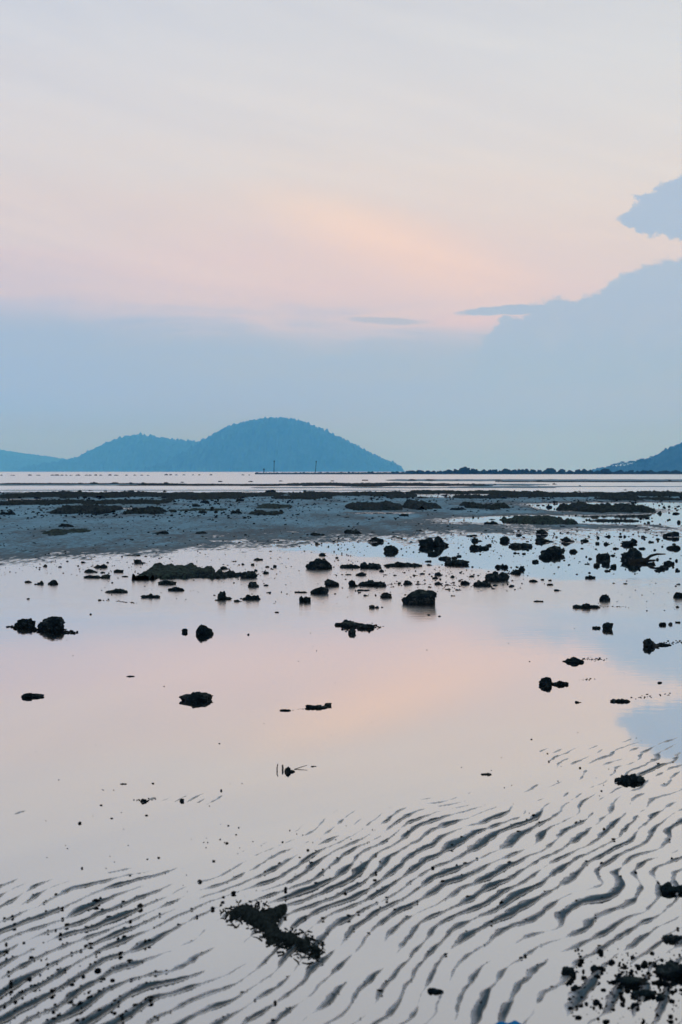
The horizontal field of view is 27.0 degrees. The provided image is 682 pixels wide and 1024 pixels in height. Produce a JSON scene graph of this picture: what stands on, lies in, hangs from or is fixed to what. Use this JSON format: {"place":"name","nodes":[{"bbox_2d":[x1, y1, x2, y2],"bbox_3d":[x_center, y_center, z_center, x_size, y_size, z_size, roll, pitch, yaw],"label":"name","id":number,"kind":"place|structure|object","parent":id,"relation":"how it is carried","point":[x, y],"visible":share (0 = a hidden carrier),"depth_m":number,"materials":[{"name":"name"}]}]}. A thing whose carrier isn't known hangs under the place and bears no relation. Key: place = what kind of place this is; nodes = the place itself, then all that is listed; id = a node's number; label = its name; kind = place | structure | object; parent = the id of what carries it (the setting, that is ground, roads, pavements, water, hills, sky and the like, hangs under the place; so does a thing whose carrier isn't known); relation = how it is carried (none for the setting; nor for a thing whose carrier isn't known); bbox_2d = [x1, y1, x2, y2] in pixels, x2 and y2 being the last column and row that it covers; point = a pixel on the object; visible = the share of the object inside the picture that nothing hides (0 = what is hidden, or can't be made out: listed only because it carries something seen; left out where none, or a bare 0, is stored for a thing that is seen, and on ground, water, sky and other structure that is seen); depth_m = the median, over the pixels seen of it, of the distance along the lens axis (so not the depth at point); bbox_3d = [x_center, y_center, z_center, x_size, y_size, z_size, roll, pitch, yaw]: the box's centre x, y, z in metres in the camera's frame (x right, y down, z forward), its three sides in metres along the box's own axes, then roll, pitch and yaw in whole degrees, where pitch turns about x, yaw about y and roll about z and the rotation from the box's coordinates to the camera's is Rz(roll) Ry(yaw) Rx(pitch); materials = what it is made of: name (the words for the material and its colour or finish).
{"place":"outdoors","nodes":[
{"label":"outdoors","id":0,"kind":"place"},
{"bbox_2d":[0,453,50,471],"bbox_3d":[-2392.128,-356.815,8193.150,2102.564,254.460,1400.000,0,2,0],"label":"hill","id":1,"kind":"structure","parent":0,"point":[9,463],"depth_m":7871.34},
{"bbox_2d":[0,450,66,461],"bbox_3d":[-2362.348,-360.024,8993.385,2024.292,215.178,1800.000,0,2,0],"label":"hill","id":2,"kind":"structure","parent":0,"point":[39,457],"depth_m":8780.67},
{"bbox_2d":[12,432,199,471],"bbox_3d":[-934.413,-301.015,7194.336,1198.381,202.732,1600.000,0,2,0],"label":"hill","id":3,"kind":"structure","parent":0,"point":[135,453],"depth_m":6638.71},
{"bbox_2d":[138,417,404,471],"bbox_3d":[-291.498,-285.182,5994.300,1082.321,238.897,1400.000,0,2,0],"label":"hill","id":4,"kind":"structure","parent":0,"point":[286,444],"depth_m":5493.62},
{"bbox_2d":[0,472,681,1023],"bbox_3d":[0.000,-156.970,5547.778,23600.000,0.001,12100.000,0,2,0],"label":"water","id":5,"kind":"structure","parent":0,"point":[456,700],"depth_m":7.56,"materials":[{"name":"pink liquid"}]},
{"bbox_2d":[14,618,35,626],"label":"rock","id":6,"kind":"object","parent":5,"relation":"on","point":[22,622],"visible":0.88,"depth_m":13.71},
{"bbox_2d":[21,693,43,697],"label":"rock","id":7,"kind":"object","parent":5,"relation":"on","point":[30,695],"visible":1,"depth_m":9.43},
{"bbox_2d":[37,616,64,628],"bbox_3d":[-2.765,1.073,13.587,0.261,0.163,0.203,0,2,0],"label":"rock","id":8,"kind":"object","parent":5,"relation":"on","point":[53,622],"visible":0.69,"depth_m":13.53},
{"bbox_2d":[58,523,73,526],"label":"rock","id":9,"kind":"object","parent":5,"relation":"on","point":[64,525],"visible":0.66,"depth_m":37.77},
{"bbox_2d":[84,575,99,577],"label":"rock","id":10,"kind":"object","parent":5,"relation":"on","point":[92,576],"visible":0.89,"depth_m":19.97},
{"bbox_2d":[105,588,127,592],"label":"rock","id":11,"kind":"object","parent":5,"relation":"on","point":[116,590],"visible":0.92,"depth_m":17.57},
{"bbox_2d":[140,593,159,597],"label":"rock","id":12,"kind":"object","parent":5,"relation":"on","point":[150,595],"visible":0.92,"depth_m":16.85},
{"bbox_2d":[158,580,176,584],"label":"rock","id":13,"kind":"object","parent":5,"relation":"on","point":[165,582],"visible":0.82,"depth_m":18.84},
{"bbox_2d":[168,587,184,590],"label":"rock","id":14,"kind":"object","parent":5,"relation":"on","point":[175,589],"visible":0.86,"depth_m":17.84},
{"bbox_2d":[179,692,213,701],"bbox_3d":[-0.951,1.216,9.333,0.224,0.075,0.168,0,2,0],"label":"rock","id":15,"kind":"object","parent":5,"relation":"on","point":[197,696],"visible":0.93,"depth_m":9.30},
{"bbox_2d":[196,624,213,633],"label":"rock","id":16,"kind":"object","parent":5,"relation":"on","point":[202,629],"visible":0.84,"depth_m":13.10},
{"bbox_2d":[116,483,312,485],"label":"rock shelf","id":17,"kind":"object","parent":5,"relation":"in","point":[182,484],"visible":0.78,"depth_m":149.44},
{"bbox_2d":[217,591,231,599],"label":"rock","id":18,"kind":"object","parent":5,"relation":"on","point":[221,596],"visible":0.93,"depth_m":16.61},
{"bbox_2d":[240,571,257,577],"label":"rock","id":19,"kind":"object","parent":5,"relation":"on","point":[250,574],"visible":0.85,"depth_m":19.97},
{"bbox_2d":[242,594,260,599],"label":"rock","id":20,"kind":"object","parent":5,"relation":"on","point":[249,597],"visible":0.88,"depth_m":16.60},
{"bbox_2d":[248,582,258,586],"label":"rock","id":21,"kind":"object","parent":5,"relation":"on","point":[252,584],"visible":0.86,"depth_m":18.42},
{"bbox_2d":[220,900,325,962],"bbox_3d":[-0.233,1.360,4.660,0.370,0.033,0.664,0,2,0],"label":"seaweed heap","id":22,"kind":"object","parent":5,"relation":"on","point":[265,920],"visible":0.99,"depth_m":4.65,"materials":[{"name":"plant"}]},
{"bbox_2d":[284,767,294,772],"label":"rock","id":23,"kind":"object","parent":5,"relation":"on","point":[287,770],"visible":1,"depth_m":7.09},
{"bbox_2d":[299,596,310,602],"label":"rock","id":24,"kind":"object","parent":5,"relation":"on","point":[306,599],"visible":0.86,"depth_m":16.29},
{"bbox_2d":[305,705,327,708],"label":"rock","id":25,"kind":"object","parent":5,"relation":"on","point":[314,706],"visible":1,"depth_m":9.01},
{"bbox_2d":[310,586,328,593],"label":"rock","id":26,"kind":"object","parent":5,"relation":"on","point":[322,590],"visible":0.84,"depth_m":17.38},
{"bbox_2d":[324,579,338,586],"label":"rock","id":27,"kind":"object","parent":5,"relation":"on","point":[330,583],"visible":0.88,"depth_m":18.52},
{"bbox_2d":[0,739,681,1023],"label":"pebbles","id":28,"kind":"object","parent":5,"relation":"on","point":[644,963],"visible":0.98,"depth_m":4.21,"materials":[{"name":"stone"}]},
{"bbox_2d":[335,619,362,626],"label":"rock","id":29,"kind":"object","parent":5,"relation":"on","point":[347,623],"visible":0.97,"depth_m":13.77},
{"bbox_2d":[340,564,359,567],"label":"rock","id":30,"kind":"object","parent":5,"relation":"on","point":[349,566],"visible":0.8,"depth_m":22.06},
{"bbox_2d":[348,580,358,586],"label":"rock","id":31,"kind":"object","parent":5,"relation":"on","point":[351,583],"visible":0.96,"depth_m":18.52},
{"bbox_2d":[357,624,373,628],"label":"rock","id":32,"kind":"object","parent":5,"relation":"on","point":[365,626],"visible":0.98,"depth_m":13.58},
{"bbox_2d":[360,562,381,568],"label":"rock","id":33,"kind":"object","parent":5,"relation":"on","point":[364,565],"visible":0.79,"depth_m":21.94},
{"bbox_2d":[358,580,385,586],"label":"rock","id":34,"kind":"object","parent":5,"relation":"on","point":[370,583],"visible":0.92,"depth_m":18.53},
{"bbox_2d":[380,592,391,597],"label":"rock","id":35,"kind":"object","parent":5,"relation":"on","point":[386,595],"visible":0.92,"depth_m":16.86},
{"bbox_2d":[287,482,492,486],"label":"rock shelf","id":36,"kind":"object","parent":5,"relation":"in","point":[380,484],"visible":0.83,"depth_m":150.57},
{"bbox_2d":[383,545,398,551],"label":"rock","id":37,"kind":"object","parent":5,"relation":"on","point":[390,548],"visible":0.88,"depth_m":26.62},
{"bbox_2d":[383,561,421,566],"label":"rock","id":38,"kind":"object","parent":5,"relation":"on","point":[399,564],"visible":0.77,"depth_m":22.36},
{"bbox_2d":[427,988,443,993],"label":"rock","id":39,"kind":"object","parent":5,"relation":"on","point":[434,990],"visible":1,"depth_m":4.09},
{"bbox_2d":[444,559,468,564],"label":"rock","id":40,"kind":"object","parent":5,"relation":"on","point":[457,562],"visible":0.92,"depth_m":22.82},
{"bbox_2d":[255,467,681,473],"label":"breakwater","id":41,"kind":"object","parent":5,"relation":"in","point":[464,470],"visible":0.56,"depth_m":738.63,"materials":[{"name":"stone"}]},
{"bbox_2d":[469,545,488,548],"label":"rock","id":42,"kind":"object","parent":5,"relation":"on","point":[477,547],"visible":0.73,"depth_m":27.51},
{"bbox_2d":[473,580,490,586],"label":"rock","id":43,"kind":"object","parent":5,"relation":"on","point":[479,583],"visible":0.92,"depth_m":18.53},
{"bbox_2d":[485,571,509,581],"bbox_3d":[2.147,0.899,19.476,0.348,0.188,0.266,0,2,0],"label":"rock","id":44,"kind":"object","parent":5,"relation":"on","point":[494,576],"visible":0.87,"depth_m":19.42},
{"bbox_2d":[496,1020,520,1023],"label":"plastic scrap","id":45,"kind":"object","parent":5,"relation":"on","point":[512,1022],"visible":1,"depth_m":3.83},
{"bbox_2d":[509,543,532,546],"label":"rock","id":46,"kind":"object","parent":5,"relation":"on","point":[520,545],"visible":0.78,"depth_m":28.22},
{"bbox_2d":[535,537,552,541],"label":"rock","id":47,"kind":"object","parent":5,"relation":"on","point":[541,539],"visible":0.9,"depth_m":30.25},
{"bbox_2d":[539,677,551,684],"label":"rock","id":48,"kind":"object","parent":5,"relation":"on","point":[546,681],"visible":0.94,"depth_m":9.98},
{"bbox_2d":[538,552,552,557],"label":"rock","id":49,"kind":"object","parent":5,"relation":"on","point":[546,555],"visible":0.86,"depth_m":24.66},
{"bbox_2d":[552,680,568,684],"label":"rock","id":50,"kind":"object","parent":5,"relation":"on","point":[559,682],"visible":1,"depth_m":9.99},
{"bbox_2d":[563,657,583,662],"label":"rock","id":51,"kind":"object","parent":5,"relation":"on","point":[573,660],"visible":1,"depth_m":11.16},
{"bbox_2d":[573,603,600,607],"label":"rock","id":52,"kind":"object","parent":5,"relation":"on","point":[586,605],"visible":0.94,"depth_m":15.60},
{"bbox_2d":[495,481,681,481],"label":"rock shelf","id":53,"kind":"object","parent":5,"relation":"in","point":[589,481],"visible":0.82,"depth_m":200.31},
{"bbox_2d":[596,552,610,558],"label":"rock","id":54,"kind":"object","parent":5,"relation":"on","point":[603,556],"visible":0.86,"depth_m":24.30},
{"bbox_2d":[599,594,609,600],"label":"rock","id":55,"kind":"object","parent":5,"relation":"on","point":[605,597],"visible":0.84,"depth_m":16.43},
{"bbox_2d":[602,622,612,628],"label":"rock","id":56,"kind":"object","parent":5,"relation":"on","point":[607,625],"visible":0.91,"depth_m":13.52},
{"bbox_2d":[610,699,630,701],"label":"rock","id":57,"kind":"object","parent":5,"relation":"on","point":[619,700],"visible":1,"depth_m":9.25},
{"bbox_2d":[615,975,641,984],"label":"rock","id":58,"kind":"object","parent":5,"relation":"on","point":[629,980],"visible":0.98,"depth_m":4.16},
{"bbox_2d":[620,541,636,544],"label":"rock","id":59,"kind":"object","parent":5,"relation":"on","point":[627,543],"visible":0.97,"depth_m":28.93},
{"bbox_2d":[629,559,655,562],"bbox_3d":[4.942,0.820,23.294,0.437,0.089,0.068,0,2,-7],"label":"driftwood","id":60,"kind":"object","parent":5,"relation":"on","point":[643,560],"visible":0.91,"depth_m":23.27,"materials":[{"name":"brown wood"}]},
{"bbox_2d":[628,553,665,561],"bbox_3d":[5.093,0.770,23.638,0.648,0.169,0.066,0,2,-8],"label":"driftwood","id":61,"kind":"object","parent":5,"relation":"on","point":[650,556],"visible":0.73,"depth_m":23.63,"materials":[{"name":"brown wood"}]},
{"bbox_2d":[643,638,659,646],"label":"rock","id":62,"kind":"object","parent":5,"relation":"on","point":[649,642],"visible":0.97,"depth_m":12.16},
{"bbox_2d":[666,545,680,548],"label":"rock","id":63,"kind":"object","parent":5,"relation":"on","point":[674,547],"visible":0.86,"depth_m":27.49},
{"bbox_2d":[673,592,681,597],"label":"rock","id":64,"kind":"object","parent":5,"relation":"on","point":[677,594],"visible":0.91,"depth_m":16.84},
{"bbox_2d":[0,479,681,1023],"bbox_3d":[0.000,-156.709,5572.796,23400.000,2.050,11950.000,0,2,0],"label":"ground","id":65,"kind":"structure","parent":0,"point":[306,523],"depth_m":5.74,"materials":[{"name":"sand"}]},
{"bbox_2d":[0,510,15,514],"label":"rock","id":66,"kind":"object","parent":65,"relation":"on","point":[10,512],"visible":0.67,"depth_m":48.04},
{"bbox_2d":[0,499,95,505],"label":"rock shelf","id":67,"kind":"object","parent":65,"relation":"on","point":[38,502],"visible":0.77,"depth_m":64.92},
{"bbox_2d":[0,490,97,498],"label":"rock shelf","id":68,"kind":"object","parent":65,"relation":"on","point":[79,493],"visible":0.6,"depth_m":83.05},
{"bbox_2d":[41,528,90,535],"bbox_3d":[-6.717,0.512,34.479,1.357,0.166,3.836,0,2,0],"label":"rock shelf","id":69,"kind":"object","parent":65,"relation":"on","point":[54,532],"visible":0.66,"depth_m":34.35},
{"bbox_2d":[46,503,122,514],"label":"rock shelf","id":70,"kind":"object","parent":65,"relation":"on","point":[90,508],"visible":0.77,"depth_m":50.02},
{"bbox_2d":[0,483,184,484],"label":"rock shelf","id":71,"kind":"object","parent":65,"relation":"on","point":[87,483],"visible":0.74,"depth_m":166.74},
{"bbox_2d":[59,490,185,497],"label":"rock shelf","id":72,"kind":"object","parent":65,"relation":"on","point":[121,494],"visible":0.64,"depth_m":83.74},
{"bbox_2d":[80,498,173,504],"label":"rock shelf","id":73,"kind":"object","parent":65,"relation":"on","point":[129,501],"visible":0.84,"depth_m":66.26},
{"bbox_2d":[123,506,176,514],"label":"rock shelf","id":74,"kind":"object","parent":65,"relation":"on","point":[152,510],"visible":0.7,"depth_m":49.96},
{"bbox_2d":[132,562,221,579],"bbox_3d":[-2.377,0.890,20.861,1.266,0.223,2.492,0,2,0],"label":"rock shelf","id":75,"kind":"object","parent":65,"relation":"on","point":[161,571],"visible":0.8,"depth_m":20.28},
{"bbox_2d":[177,508,224,510],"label":"rock shelf","id":76,"kind":"object","parent":65,"relation":"on","point":[200,509],"visible":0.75,"depth_m":53.81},
{"bbox_2d":[159,492,248,499],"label":"rock shelf","id":77,"kind":"object","parent":65,"relation":"on","point":[208,496],"visible":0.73,"depth_m":79.91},
{"bbox_2d":[190,569,240,578],"bbox_3d":[-1.818,0.912,20.312,0.772,0.151,0.888,0,2,0],"label":"rock shelf","id":78,"kind":"object","parent":65,"relation":"on","point":[217,574],"visible":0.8,"depth_m":20.12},
{"bbox_2d":[244,492,286,496],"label":"rock shelf","id":79,"kind":"object","parent":65,"relation":"on","point":[263,494],"visible":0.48,"depth_m":87.05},
{"bbox_2d":[249,510,283,514],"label":"rock shelf","id":80,"kind":"object","parent":65,"relation":"on","point":[258,512],"visible":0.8,"depth_m":48.63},
{"bbox_2d":[256,503,292,508],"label":"rock shelf","id":81,"kind":"object","parent":65,"relation":"on","point":[269,506],"visible":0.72,"depth_m":57.65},
{"bbox_2d":[272,494,331,499],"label":"rock shelf","id":82,"kind":"object","parent":65,"relation":"on","point":[310,497],"visible":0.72,"depth_m":77.17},
{"bbox_2d":[305,558,332,568],"bbox_3d":[-0.346,0.822,21.888,0.434,0.223,0.315,0,2,0],"label":"rock","id":83,"kind":"object","parent":65,"relation":"on","point":[317,563],"visible":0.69,"depth_m":21.80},
{"bbox_2d":[288,491,362,495],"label":"rock shelf","id":84,"kind":"object","parent":65,"relation":"on","point":[324,493],"visible":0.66,"depth_m":88.07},
{"bbox_2d":[0,492,681,743],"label":"shingle","id":85,"kind":"object","parent":65,"relation":"on","point":[211,508],"visible":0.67,"depth_m":46.18,"materials":[{"name":"stone"}]},
{"bbox_2d":[6,579,681,800],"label":"rocks","id":86,"kind":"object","parent":65,"relation":"on","point":[56,631],"depth_m":13.35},
{"bbox_2d":[344,529,361,533],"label":"rock","id":87,"kind":"object","parent":65,"relation":"on","point":[348,531],"visible":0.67,"depth_m":33.94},
{"bbox_2d":[345,501,402,510],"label":"rock shelf","id":88,"kind":"object","parent":65,"relation":"on","point":[375,506],"visible":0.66,"depth_m":54.28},
{"bbox_2d":[368,537,383,541],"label":"rock","id":89,"kind":"object","parent":65,"relation":"on","point":[374,539],"visible":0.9,"depth_m":30.23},
{"bbox_2d":[349,491,404,496],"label":"rock shelf","id":90,"kind":"object","parent":65,"relation":"on","point":[375,493],"visible":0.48,"depth_m":90.31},
{"bbox_2d":[382,492,416,497],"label":"rock shelf","id":91,"kind":"object","parent":65,"relation":"on","point":[396,495],"visible":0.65,"depth_m":81.68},
{"bbox_2d":[401,589,436,604],"bbox_3d":[0.884,0.989,16.078,0.401,0.218,0.301,0,2,0],"label":"rock","id":92,"kind":"object","parent":65,"relation":"on","point":[421,597],"visible":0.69,"depth_m":16.01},
{"bbox_2d":[403,499,442,509],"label":"rock shelf","id":93,"kind":"object","parent":65,"relation":"on","point":[412,504],"visible":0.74,"depth_m":57.00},
{"bbox_2d":[418,536,448,545],"bbox_3d":[1.870,0.613,28.605,0.626,0.293,0.469,0,2,0],"label":"rock","id":94,"kind":"object","parent":65,"relation":"on","point":[437,541],"visible":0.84,"depth_m":28.45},
{"bbox_2d":[403,490,506,493],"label":"rock shelf","id":95,"kind":"object","parent":65,"relation":"on","point":[451,491],"visible":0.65,"depth_m":96.28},
{"bbox_2d":[444,494,501,498],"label":"rock shelf","id":96,"kind":"object","parent":65,"relation":"on","point":[468,496],"visible":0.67,"depth_m":78.47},
{"bbox_2d":[459,502,510,509],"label":"rock shelf","id":97,"kind":"object","parent":65,"relation":"on","point":[497,506],"visible":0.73,"depth_m":57.20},
{"bbox_2d":[489,490,571,497],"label":"rock shelf","id":98,"kind":"object","parent":65,"relation":"on","point":[526,493],"visible":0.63,"depth_m":83.48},
{"bbox_2d":[499,515,577,524],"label":"rock shelf","id":99,"kind":"object","parent":65,"relation":"on","point":[537,519],"visible":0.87,"depth_m":40.61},
{"bbox_2d":[535,529,547,533],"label":"rock","id":100,"kind":"object","parent":65,"relation":"on","point":[541,531],"visible":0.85,"depth_m":33.91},
{"bbox_2d":[540,545,564,554],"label":"rock","id":101,"kind":"object","parent":65,"relation":"on","point":[555,550],"visible":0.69,"depth_m":25.62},
{"bbox_2d":[561,537,574,541],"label":"rock","id":102,"kind":"object","parent":65,"relation":"on","point":[565,539],"visible":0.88,"depth_m":30.25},
{"bbox_2d":[561,966,575,976],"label":"rock","id":103,"kind":"object","parent":65,"relation":"on","point":[569,971],"visible":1,"depth_m":4.22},
{"bbox_2d":[544,491,636,496],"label":"rock shelf","id":104,"kind":"object","parent":65,"relation":"on","point":[591,494],"visible":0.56,"depth_m":83.35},
{"bbox_2d":[556,502,661,513],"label":"rock shelf","id":105,"kind":"object","parent":65,"relation":"on","point":[602,507],"visible":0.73,"depth_m":52.37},
{"bbox_2d":[586,519,638,521],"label":"rock shelf","id":106,"kind":"object","parent":65,"relation":"on","point":[616,520],"visible":0.85,"depth_m":42.73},
{"bbox_2d":[593,495,649,500],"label":"rock shelf","id":107,"kind":"object","parent":65,"relation":"on","point":[628,498],"visible":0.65,"depth_m":74.09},
{"bbox_2d":[614,773,645,782],"bbox_3d":[1.399,1.292,6.887,0.155,0.050,0.084,0,2,0],"label":"rock","id":108,"kind":"object","parent":65,"relation":"on","point":[630,778],"visible":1,"depth_m":6.86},
{"bbox_2d":[620,548,642,560],"bbox_3d":[4.924,0.745,24.060,0.409,0.286,0.312,0,2,0],"label":"rock","id":109,"kind":"object","parent":65,"relation":"on","point":[632,553],"visible":0.62,"depth_m":23.95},
{"bbox_2d":[630,989,654,996],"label":"rock","id":110,"kind":"object","parent":65,"relation":"on","point":[643,992],"visible":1,"depth_m":4.06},
{"bbox_2d":[619,490,681,496],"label":"rock shelf","id":111,"kind":"object","parent":65,"relation":"on","point":[668,493],"visible":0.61,"depth_m":85.72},
{"bbox_2d":[640,496,681,500],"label":"rock shelf","id":112,"kind":"object","parent":65,"relation":"on","point":[661,498],"visible":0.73,"depth_m":73.85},
{"bbox_2d":[655,959,681,977],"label":"rock","id":113,"kind":"object","parent":65,"relation":"on","point":[671,967],"visible":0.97,"depth_m":4.23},
{"bbox_2d":[659,882,681,892],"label":"rock","id":114,"kind":"object","parent":65,"relation":"on","point":[667,887],"visible":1,"depth_m":5.06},
{"bbox_2d":[663,531,678,536],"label":"rock","id":115,"kind":"object","parent":65,"relation":"on","point":[674,533],"visible":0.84,"depth_m":32.61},
{"bbox_2d":[662,934,681,940],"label":"rock","id":116,"kind":"object","parent":65,"relation":"on","point":[671,937],"visible":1,"depth_m":4.54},
{"bbox_2d":[0,0,681,471],"label":"sky","id":117,"kind":"structure","parent":0,"point":[424,235],"materials":[{"name":"blue"}]},
{"bbox_2d":[592,442,681,471],"bbox_3d":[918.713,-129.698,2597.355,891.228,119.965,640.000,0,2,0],"label":"headland","id":118,"kind":"structure","parent":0,"point":[669,459],"depth_m":2507.08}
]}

